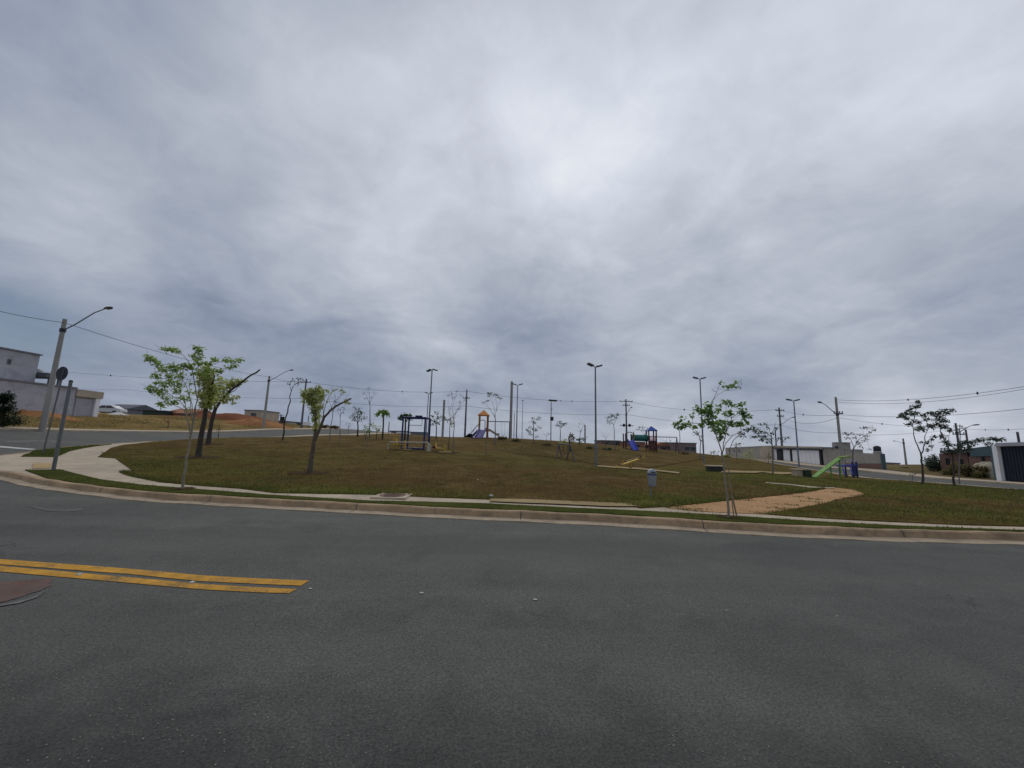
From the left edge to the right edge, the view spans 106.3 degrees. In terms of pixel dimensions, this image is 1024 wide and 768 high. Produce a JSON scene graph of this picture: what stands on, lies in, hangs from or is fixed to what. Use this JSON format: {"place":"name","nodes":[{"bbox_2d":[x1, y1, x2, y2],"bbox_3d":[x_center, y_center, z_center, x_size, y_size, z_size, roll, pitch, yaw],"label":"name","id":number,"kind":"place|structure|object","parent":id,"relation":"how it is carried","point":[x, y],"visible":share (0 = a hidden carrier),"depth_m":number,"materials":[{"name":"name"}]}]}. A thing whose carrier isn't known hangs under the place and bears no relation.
{"place":"outdoors","nodes":[
{"label":"outdoors","id":0,"kind":"place"},
{"bbox_2d":[5,413,354,430],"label":"roadside bank","id":1,"kind":"structure","parent":0,"point":[180,421],"depth_m":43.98,"materials":[{"name":"plant"}]},
{"bbox_2d":[0,390,29,426],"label":"evergreen bush","id":2,"kind":"object","parent":1,"relation":"on","point":[5,419],"visible":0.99,"depth_m":24.82,"materials":[{"name":"green plant"}]},
{"bbox_2d":[0,347,77,415],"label":"house","id":3,"kind":"structure","parent":1,"relation":"on","point":[20,371],"depth_m":37.86,"materials":[{"name":"grey paint"}]},
{"bbox_2d":[10,409,91,422],"bbox_3d":[-46.447,3.190,37.264,12.000,1.518,3.000,1,-9,0],"label":"dirt mound","id":4,"kind":"object","parent":1,"relation":"on","point":[36,413],"visible":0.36,"depth_m":36.77,"materials":[{"name":"brown soil"}]},
{"bbox_2d":[71,389,103,416],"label":"garage","id":5,"kind":"structure","parent":1,"relation":"on","point":[86,402],"depth_m":42.58,"materials":[{"name":"grey paint"}]},
{"bbox_2d":[189,413,282,424],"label":"dirt mound","id":6,"kind":"object","parent":1,"relation":"on","point":[231,416],"visible":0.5,"depth_m":63.96,"materials":[{"name":"brown soil"}]},
{"bbox_2d":[221,418,293,428],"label":"dirt mound","id":7,"kind":"object","parent":1,"relation":"on","point":[251,421],"visible":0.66,"depth_m":55.38,"materials":[{"name":"brown soil"}]},
{"bbox_2d":[244,410,279,422],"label":"house","id":8,"kind":"structure","parent":1,"relation":"on","point":[272,416],"depth_m":77.44,"materials":[{"name":"beige paint"}]},
{"bbox_2d":[0,427,365,432],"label":"pavement","id":9,"kind":"structure","parent":0,"point":[85,430],"depth_m":33.27,"materials":[{"name":"concrete"}]},
{"bbox_2d":[0,430,1023,767],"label":"road","id":10,"kind":"structure","parent":0,"point":[534,672],"depth_m":3.07,"materials":[{"name":"grey asphalt"}]},
{"bbox_2d":[0,590,44,605],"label":"worn marking","id":11,"kind":"object","parent":10,"relation":"on","point":[38,594],"visible":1,"depth_m":3.62,"materials":[{"name":"paint"}]},
{"bbox_2d":[0,578,52,601],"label":"red stain","id":12,"kind":"object","parent":10,"relation":"on","point":[9,590],"visible":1,"depth_m":3.91,"materials":[{"name":"paint"}]},
{"bbox_2d":[4,440,56,442],"bbox_3d":[-26.933,3.214,21.576,1.232,0.127,2.025,-3,-10,27],"label":"crossing marking","id":13,"kind":"object","parent":10,"relation":"on","point":[48,441],"visible":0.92,"depth_m":21.52,"materials":[{"name":"paint"}]},
{"bbox_2d":[28,505,81,511],"bbox_3d":[-9.447,2.528,7.787,1.568,0.006,0.374,0,-9,8],"label":"worn marking","id":14,"kind":"object","parent":10,"relation":"on","point":[59,510],"visible":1,"depth_m":7.73,"materials":[{"name":"paint"}]},
{"bbox_2d":[38,307,112,431],"bbox_3d":[-29.470,-0.924,25.966,4.156,8.830,0.360,0,-9,10],"label":"street light","id":15,"kind":"object","parent":10,"relation":"on","point":[48,399],"visible":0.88,"depth_m":26.18,"materials":[{"name":"concrete"}]},
{"bbox_2d":[0,566,295,592],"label":"yellow line","id":16,"kind":"object","parent":10,"relation":"on","point":[135,580],"visible":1,"depth_m":4.16,"materials":[{"name":"paint"}]},
{"bbox_2d":[0,559,309,584],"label":"yellow line","id":17,"kind":"object","parent":10,"relation":"on","point":[154,573],"visible":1,"depth_m":4.39,"materials":[{"name":"paint"}]},
{"bbox_2d":[195,365,221,456],"bbox_3d":[-14.285,1.322,17.844,1.222,4.468,1.356,1,-9,0],"label":"tree","id":18,"kind":"object","parent":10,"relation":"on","point":[210,400],"visible":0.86,"depth_m":17.89,"materials":[{"name":"green plant"}]},
{"bbox_2d":[205,369,259,443],"bbox_3d":[-17.973,1.489,24.478,3.148,5.076,1.226,1,-9,0],"label":"tree","id":19,"kind":"object","parent":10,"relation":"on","point":[231,385],"visible":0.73,"depth_m":24.46,"materials":[{"name":"green plant"}]},
{"bbox_2d":[262,369,292,427],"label":"street light","id":20,"kind":"object","parent":10,"relation":"on","point":[265,408],"visible":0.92,"depth_m":52.98,"materials":[{"name":"concrete"}]},
{"bbox_2d":[282,377,304,439],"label":"tree","id":21,"kind":"object","parent":10,"relation":"on","point":[289,404],"visible":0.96,"depth_m":31.99,"materials":[{"name":"brown plant"}]},
{"bbox_2d":[349,406,367,436],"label":"tree","id":22,"kind":"object","parent":10,"relation":"on","point":[357,417],"visible":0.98,"depth_m":44.63,"materials":[{"name":"green plant"}]},
{"bbox_2d":[428,411,449,438],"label":"tree","id":23,"kind":"object","parent":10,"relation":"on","point":[437,416],"visible":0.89,"depth_m":41.69,"materials":[{"name":"green plant"}]},
{"bbox_2d":[445,389,466,451],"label":"tree","id":24,"kind":"object","parent":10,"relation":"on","point":[454,416],"visible":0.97,"depth_m":27.12,"materials":[{"name":"brown plant"}]},
{"bbox_2d":[0,476,1023,544],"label":"gutter","id":25,"kind":"object","parent":10,"relation":"on","point":[529,520],"visible":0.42,"depth_m":7.79,"materials":[{"name":"concrete"}]},
{"bbox_2d":[0,433,1023,532],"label":"pavement","id":26,"kind":"structure","parent":0,"point":[89,462],"depth_m":11.20,"materials":[{"name":"concrete"}]},
{"bbox_2d":[32,463,50,467],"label":"tactile paving","id":27,"kind":"structure","parent":26,"relation":"on","point":[41,465],"depth_m":13.56,"materials":[{"name":"beige concrete"}]},
{"bbox_2d":[21,444,111,456],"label":"grass island","id":28,"kind":"structure","parent":26,"relation":"on","point":[60,452],"depth_m":17.78,"materials":[{"name":"green plant"}]},
{"bbox_2d":[42,367,67,453],"bbox_3d":[-20.248,1.263,16.904,1.112,4.096,0.223,-3,-10,27],"label":"traffic sign","id":29,"kind":"object","parent":28,"relation":"on","point":[61,373],"visible":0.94,"depth_m":16.99,"materials":[{"name":"metal"}]},
{"bbox_2d":[370,493,411,499],"bbox_3d":[-2.966,2.824,9.525,0.840,0.151,0.800,1,-9,0],"label":"inspection cover","id":30,"kind":"object","parent":26,"relation":"on","point":[394,496],"visible":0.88,"depth_m":9.29,"materials":[{"name":"concrete"}]},
{"bbox_2d":[0,441,1023,540],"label":"kerb","id":31,"kind":"structure","parent":26,"relation":"on","point":[877,532],"depth_m":7.98,"materials":[{"name":"concrete"}]},
{"bbox_2d":[25,469,1023,531],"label":"grass verge","id":32,"kind":"object","parent":26,"relation":"on","point":[573,509],"depth_m":8.43,"materials":[{"name":"green plant"}]},
{"bbox_2d":[51,380,72,469],"bbox_3d":[-15.116,1.517,12.889,0.502,3.305,0.110,-6,-11,42],"label":"sign post","id":33,"kind":"object","parent":32,"relation":"on","point":[61,429],"visible":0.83,"depth_m":12.75,"materials":[{"name":"metal"}]},
{"bbox_2d":[142,344,244,487],"bbox_3d":[-8.544,0.867,9.860,3.613,3.933,1.717,1,-9,0],"label":"tree","id":34,"kind":"object","parent":32,"relation":"on","point":[176,368],"visible":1,"depth_m":10.16,"materials":[{"name":"green plant"}]},
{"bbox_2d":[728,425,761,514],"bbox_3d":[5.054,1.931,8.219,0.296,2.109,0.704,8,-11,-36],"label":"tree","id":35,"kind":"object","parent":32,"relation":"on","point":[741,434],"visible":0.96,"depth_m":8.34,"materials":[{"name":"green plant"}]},
{"bbox_2d":[667,488,863,513],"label":"dirt path","id":36,"kind":"structure","parent":26,"relation":"on","point":[745,507],"depth_m":10.44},
{"bbox_2d":[635,488,865,514],"bbox_3d":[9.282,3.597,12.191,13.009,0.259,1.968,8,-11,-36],"label":"path weeds","id":37,"kind":"object","parent":36,"relation":"on","point":[762,497],"visible":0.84,"depth_m":9.73,"materials":[{"name":"green plant"}]},
{"bbox_2d":[0,0,1023,464],"label":"sky","id":38,"kind":"structure","parent":0,"point":[811,202],"materials":[{"name":"grey"}]},
{"bbox_2d":[98,433,1023,526],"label":"lawn","id":39,"kind":"structure","parent":0,"point":[479,445],"depth_m":15.91,"materials":[{"name":"green plant"}]},
{"bbox_2d":[175,455,220,458],"bbox_3d":[-14.465,3.375,17.770,1.931,0.082,1.420,1,-9,0],"label":"soil patch","id":40,"kind":"object","parent":39,"relation":"on","point":[205,456],"visible":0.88,"depth_m":17.74,"materials":[{"name":"brown soil"}]},
{"bbox_2d":[299,385,351,472],"bbox_3d":[-6.953,1.691,14.092,2.309,3.449,0.828,-1,-9,15],"label":"tree","id":41,"kind":"object","parent":39,"relation":"on","point":[311,395],"visible":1,"depth_m":14.16,"materials":[{"name":"green plant"}]},
{"bbox_2d":[374,409,390,438],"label":"palm tree","id":42,"kind":"object","parent":39,"relation":"on","point":[384,412],"visible":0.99,"depth_m":39.64,"materials":[{"name":"green plant"}]},
{"bbox_2d":[397,412,412,441],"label":"palm tree","id":43,"kind":"object","parent":39,"relation":"on","point":[400,418],"visible":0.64,"depth_m":35.67,"materials":[{"name":"green plant"}]},
{"bbox_2d":[387,441,430,451],"bbox_3d":[-7.147,4.375,26.691,3.094,0.752,0.288,1,-9,3],"label":"hoop rail","id":44,"kind":"object","parent":39,"relation":"on","point":[428,447],"visible":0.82,"depth_m":26.70,"materials":[{"name":"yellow metal"}]},
{"bbox_2d":[400,415,430,449],"bbox_3d":[-7.154,3.732,28.662,1.801,2.679,1.578,1,-9,0],"label":"pull up station","id":45,"kind":"object","parent":39,"relation":"on","point":[416,417],"visible":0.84,"depth_m":28.07,"materials":[{"name":"blue paint"}]},
{"bbox_2d":[426,369,437,441],"bbox_3d":[-7.906,2.121,37.063,1.326,7.292,0.410,-3,-10,30],"label":"park lamp","id":46,"kind":"object","parent":39,"relation":"on","point":[428,370],"visible":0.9,"depth_m":37.15,"materials":[{"name":"metal"}]},
{"bbox_2d":[441,400,444,436],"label":"utility pole","id":47,"kind":"object","parent":39,"relation":"on","point":[442,432],"visible":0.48,"depth_m":57.66,"materials":[{"name":"concrete"}]},
{"bbox_2d":[463,390,469,436],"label":"utility pole","id":48,"kind":"object","parent":39,"relation":"on","point":[466,397],"visible":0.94,"depth_m":69.86,"materials":[{"name":"metal"}]},
{"bbox_2d":[470,410,509,438],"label":"playground set","id":49,"kind":"object","parent":39,"relation":"on","point":[478,433],"visible":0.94,"depth_m":46.22,"materials":[{"name":"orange plastic"}]},
{"bbox_2d":[482,392,501,444],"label":"tree","id":50,"kind":"object","parent":39,"relation":"on","point":[494,394],"visible":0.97,"depth_m":35.95,"materials":[{"name":"brown plant"}]},
{"bbox_2d":[510,381,512,437],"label":"utility pole","id":51,"kind":"object","parent":39,"relation":"on","point":[511,396],"visible":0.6,"depth_m":52.01,"materials":[{"name":"concrete"}]},
{"bbox_2d":[490,498,636,505],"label":"sidewalk","id":52,"kind":"structure","parent":39,"relation":"on","point":[562,502],"depth_m":9.23,"materials":[{"name":"grey concrete"}]},
{"bbox_2d":[556,444,575,461],"bbox_3d":[3.943,5.346,29.604,1.058,1.477,2.398,4,-9,-17],"label":"swing frame","id":53,"kind":"object","parent":39,"relation":"on","point":[558,446],"visible":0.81,"depth_m":29.55,"materials":[{"name":"metal"}]},
{"bbox_2d":[493,439,675,462],"bbox_3d":[9.609,6.475,37.307,23.952,1.697,13.183,5,-9,-20],"label":"terrace scrub","id":54,"kind":"object","parent":39,"relation":"on","point":[577,447],"visible":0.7,"depth_m":35.26,"materials":[{"name":"green plant"}]},
{"bbox_2d":[587,363,602,465],"bbox_3d":[6.091,2.264,28.010,1.338,7.665,0.434,6,-10,-27],"label":"park lamp","id":55,"kind":"object","parent":39,"relation":"on","point":[590,364],"visible":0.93,"depth_m":27.89,"materials":[{"name":"metal"}]},
{"bbox_2d":[516,447,702,467],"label":"play area soil","id":56,"kind":"structure","parent":39,"relation":"on","point":[648,461],"depth_m":33.71,"materials":[{"name":"brown soil"}]},
{"bbox_2d":[598,465,679,472],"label":"sand path","id":57,"kind":"structure","parent":56,"relation":"on","point":[637,468],"depth_m":25.03,"materials":[{"name":"beige sand"}]},
{"bbox_2d":[620,399,632,445],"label":"utility pole","id":58,"kind":"object","parent":39,"relation":"on","point":[626,413],"visible":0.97,"depth_m":75.74,"materials":[{"name":"concrete"}]},
{"bbox_2d":[623,426,678,452],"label":"playground set","id":59,"kind":"object","parent":39,"relation":"on","point":[652,445],"visible":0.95,"depth_m":50.57,"materials":[{"name":"blue plastic"}]},
{"bbox_2d":[647,469,656,496],"bbox_3d":[3.911,2.865,10.705,0.260,0.993,0.259,1,-9,0],"label":"litter bin","id":60,"kind":"object","parent":39,"relation":"on","point":[651,479],"visible":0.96,"depth_m":10.66,"materials":[{"name":"metal"}]},
{"bbox_2d":[693,376,705,462],"bbox_3d":[18.776,3.582,38.040,1.340,8.733,0.460,1,-9,0],"label":"park lamp","id":61,"kind":"object","parent":39,"relation":"on","point":[701,417],"visible":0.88,"depth_m":37.97,"materials":[{"name":"metal"}]},
{"bbox_2d":[722,470,790,473],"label":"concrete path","id":62,"kind":"structure","parent":39,"relation":"on","point":[757,472],"depth_m":25.11,"materials":[{"name":"beige concrete"}]},
{"bbox_2d":[704,465,725,471],"bbox_3d":[12.841,5.373,24.270,1.073,0.452,0.640,1,-9,0],"label":"concrete bench","id":63,"kind":"object","parent":62,"relation":"on","point":[718,468],"visible":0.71,"depth_m":24.03,"materials":[{"name":"grey concrete"}]},
{"bbox_2d":[750,422,790,472],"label":"tree","id":64,"kind":"object","parent":39,"relation":"on","point":[764,436],"visible":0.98,"depth_m":23.80,"materials":[{"name":"green plant"}]},
{"bbox_2d":[786,399,800,466],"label":"park lamp","id":65,"kind":"object","parent":39,"relation":"on","point":[796,431],"visible":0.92,"depth_m":41.76,"materials":[{"name":"metal"}]},
{"bbox_2d":[789,468,806,476],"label":"concrete block","id":66,"kind":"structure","parent":39,"relation":"on","point":[797,472],"depth_m":24.13,"materials":[{"name":"grey concrete"}]},
{"bbox_2d":[802,456,850,478],"bbox_3d":[20.176,5.390,24.521,3.987,1.632,0.748,4,-9,-16],"label":"exercise board","id":67,"kind":"object","parent":39,"relation":"on","point":[807,473],"visible":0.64,"depth_m":24.44,"materials":[{"name":"green metal"}]},
{"bbox_2d":[836,461,858,477],"bbox_3d":[25.338,6.452,28.768,1.597,1.307,0.720,3,-9,-9],"label":"exercise machine","id":68,"kind":"object","parent":39,"relation":"on","point":[854,470],"visible":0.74,"depth_m":28.92,"materials":[{"name":"blue paint"}]},
{"bbox_2d":[842,426,876,476],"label":"tree","id":69,"kind":"object","parent":39,"relation":"on","point":[857,441],"visible":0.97,"depth_m":29.93,"materials":[{"name":"green plant"}]},
{"bbox_2d":[896,400,937,483],"bbox_3d":[22.326,3.164,20.901,2.652,4.802,1.411,7,-10,-34],"label":"tree","id":70,"kind":"object","parent":39,"relation":"on","point":[904,416],"visible":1,"depth_m":20.89,"materials":[{"name":"green plant"}]},
{"bbox_2d":[924,408,1005,484],"bbox_3d":[24.856,3.499,21.119,3.870,4.438,1.004,1,-9,5],"label":"tree","id":71,"kind":"object","parent":39,"relation":"on","point":[947,443],"visible":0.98,"depth_m":21.16,"materials":[{"name":"green plant"}]},
{"bbox_2d":[671,380,753,516],"bbox_3d":[4.269,1.406,7.901,1.789,3.013,0.896,5,-9,-21],"label":"tree","id":72,"kind":"object","parent":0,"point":[719,431],"visible":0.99,"depth_m":8.07,"materials":[{"name":"green plant"}]},
{"bbox_2d":[818,397,843,467],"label":"street light","id":73,"kind":"object","parent":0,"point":[839,434],"visible":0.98,"depth_m":42.72,"materials":[{"name":"concrete"}]},
{"bbox_2d":[737,457,1023,485],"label":"pavement","id":74,"kind":"structure","parent":0,"point":[898,473],"depth_m":35.27,"materials":[{"name":"concrete"}]},
{"bbox_2d":[764,459,1014,481],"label":"ground","id":75,"kind":"structure","parent":0,"point":[927,472],"depth_m":37.15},
{"bbox_2d":[832,442,862,452],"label":"house","id":76,"kind":"structure","parent":75,"relation":"on","point":[846,446],"depth_m":47.30,"materials":[{"name":"concrete"}]},
{"bbox_2d":[922,453,939,470],"bbox_3d":[42.909,8.072,39.361,2.849,2.014,1.196,6,-10,-27],"label":"bush","id":77,"kind":"object","parent":75,"relation":"on","point":[930,463],"visible":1,"depth_m":39.25,"materials":[{"name":"green plant"}]},
{"bbox_2d":[939,461,960,474],"bbox_3d":[40.390,7.724,35.252,2.464,1.851,1.435,1,-9,0],"label":"bush","id":78,"kind":"object","parent":75,"relation":"on","point":[948,470],"visible":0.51,"depth_m":35.19,"materials":[{"name":"green plant"}]},
{"bbox_2d":[955,463,973,476],"bbox_3d":[40.014,7.683,33.853,2.505,1.442,1.117,1,-9,0],"label":"bush","id":79,"kind":"object","parent":75,"relation":"on","point":[965,470],"visible":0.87,"depth_m":33.76,"materials":[{"name":"green plant"}]},
{"bbox_2d":[970,464,990,477],"bbox_3d":[40.318,7.557,33.037,1.902,1.425,1.247,7,-10,-32],"label":"bush","id":80,"kind":"object","parent":75,"relation":"on","point":[981,472],"visible":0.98,"depth_m":32.87,"materials":[{"name":"green plant"}]},
{"bbox_2d":[971,461,993,477],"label":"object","id":81,"kind":"object","parent":75,"relation":"on","point":[988,464],"visible":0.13,"depth_m":33.52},
{"bbox_2d":[886,464,936,470],"bbox_3d":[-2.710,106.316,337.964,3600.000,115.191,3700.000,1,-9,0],"label":"ground","id":82,"kind":"structure","parent":0,"point":[914,466],"depth_m":66.94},
{"bbox_2d":[98,405,127,412],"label":"parked car","id":83,"kind":"object","parent":82,"relation":"on","point":[108,408],"visible":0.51,"depth_m":61.24,"materials":[{"name":"white metal"}]},
{"bbox_2d":[105,404,155,414],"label":"house","id":84,"kind":"structure","parent":82,"relation":"on","point":[135,409],"depth_m":80.07,"materials":[{"name":"paint"}]},
{"bbox_2d":[142,410,175,414],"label":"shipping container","id":85,"kind":"object","parent":82,"relation":"on","point":[154,412],"visible":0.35,"depth_m":71.75,"materials":[{"name":"metal"}]},
{"bbox_2d":[171,409,211,415],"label":"house","id":86,"kind":"structure","parent":82,"relation":"on","point":[179,412],"depth_m":75.01,"materials":[{"name":"brick"}]},
{"bbox_2d":[594,440,619,445],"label":"house","id":87,"kind":"structure","parent":82,"relation":"on","point":[610,442],"depth_m":83.09,"materials":[{"name":"brick"}]},
{"bbox_2d":[618,441,644,447],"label":"house","id":88,"kind":"structure","parent":82,"relation":"on","point":[640,444],"depth_m":81.09,"materials":[{"name":"brick"}]},
{"bbox_2d":[657,442,696,452],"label":"house","id":89,"kind":"structure","parent":82,"relation":"on","point":[688,447],"depth_m":77.12,"materials":[{"name":"paint"}]},
{"bbox_2d":[725,446,773,459],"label":"house","id":90,"kind":"structure","parent":82,"relation":"on","point":[759,452],"depth_m":60.35,"materials":[{"name":"beige paint"}]},
{"bbox_2d":[775,408,793,445],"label":"utility pole","id":91,"kind":"object","parent":82,"relation":"on","point":[779,416],"visible":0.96,"depth_m":61.79,"materials":[{"name":"concrete"}]},
{"bbox_2d":[771,446,833,464],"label":"house","id":92,"kind":"structure","parent":82,"relation":"on","point":[810,455],"depth_m":50.30,"materials":[{"name":"beige paint"}]},
{"bbox_2d":[823,449,845,465],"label":"boundary wall","id":93,"kind":"structure","parent":82,"relation":"on","point":[829,455],"depth_m":45.79,"materials":[{"name":"concrete"}]},
{"bbox_2d":[845,452,886,469],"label":"boundary wall","id":94,"kind":"structure","parent":82,"relation":"on","point":[871,460],"depth_m":40.93,"materials":[{"name":"concrete"}]},
{"bbox_2d":[939,450,969,470],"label":"house","id":95,"kind":"structure","parent":82,"relation":"on","point":[945,459],"depth_m":37.67,"materials":[{"name":"brick"}]},
{"bbox_2d":[952,423,979,448],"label":"utility pole","id":96,"kind":"object","parent":82,"relation":"on","point":[957,434],"visible":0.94,"depth_m":45.68,"materials":[{"name":"concrete"}]},
{"bbox_2d":[969,445,994,465],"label":"house","id":97,"kind":"structure","parent":82,"relation":"on","point":[979,454],"depth_m":34.62,"materials":[{"name":"brick"}]},
{"bbox_2d":[989,442,1023,481],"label":"house","id":98,"kind":"structure","parent":82,"relation":"on","point":[1007,459],"depth_m":29.42,"materials":[{"name":"grey paint"}]},
{"bbox_2d":[953,425,967,483],"bbox_3d":[30.166,4.689,25.751,1.081,4.012,0.574,4,-9,-15],"label":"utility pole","id":99,"kind":"object","parent":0,"point":[960,453],"visible":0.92,"depth_m":25.69,"materials":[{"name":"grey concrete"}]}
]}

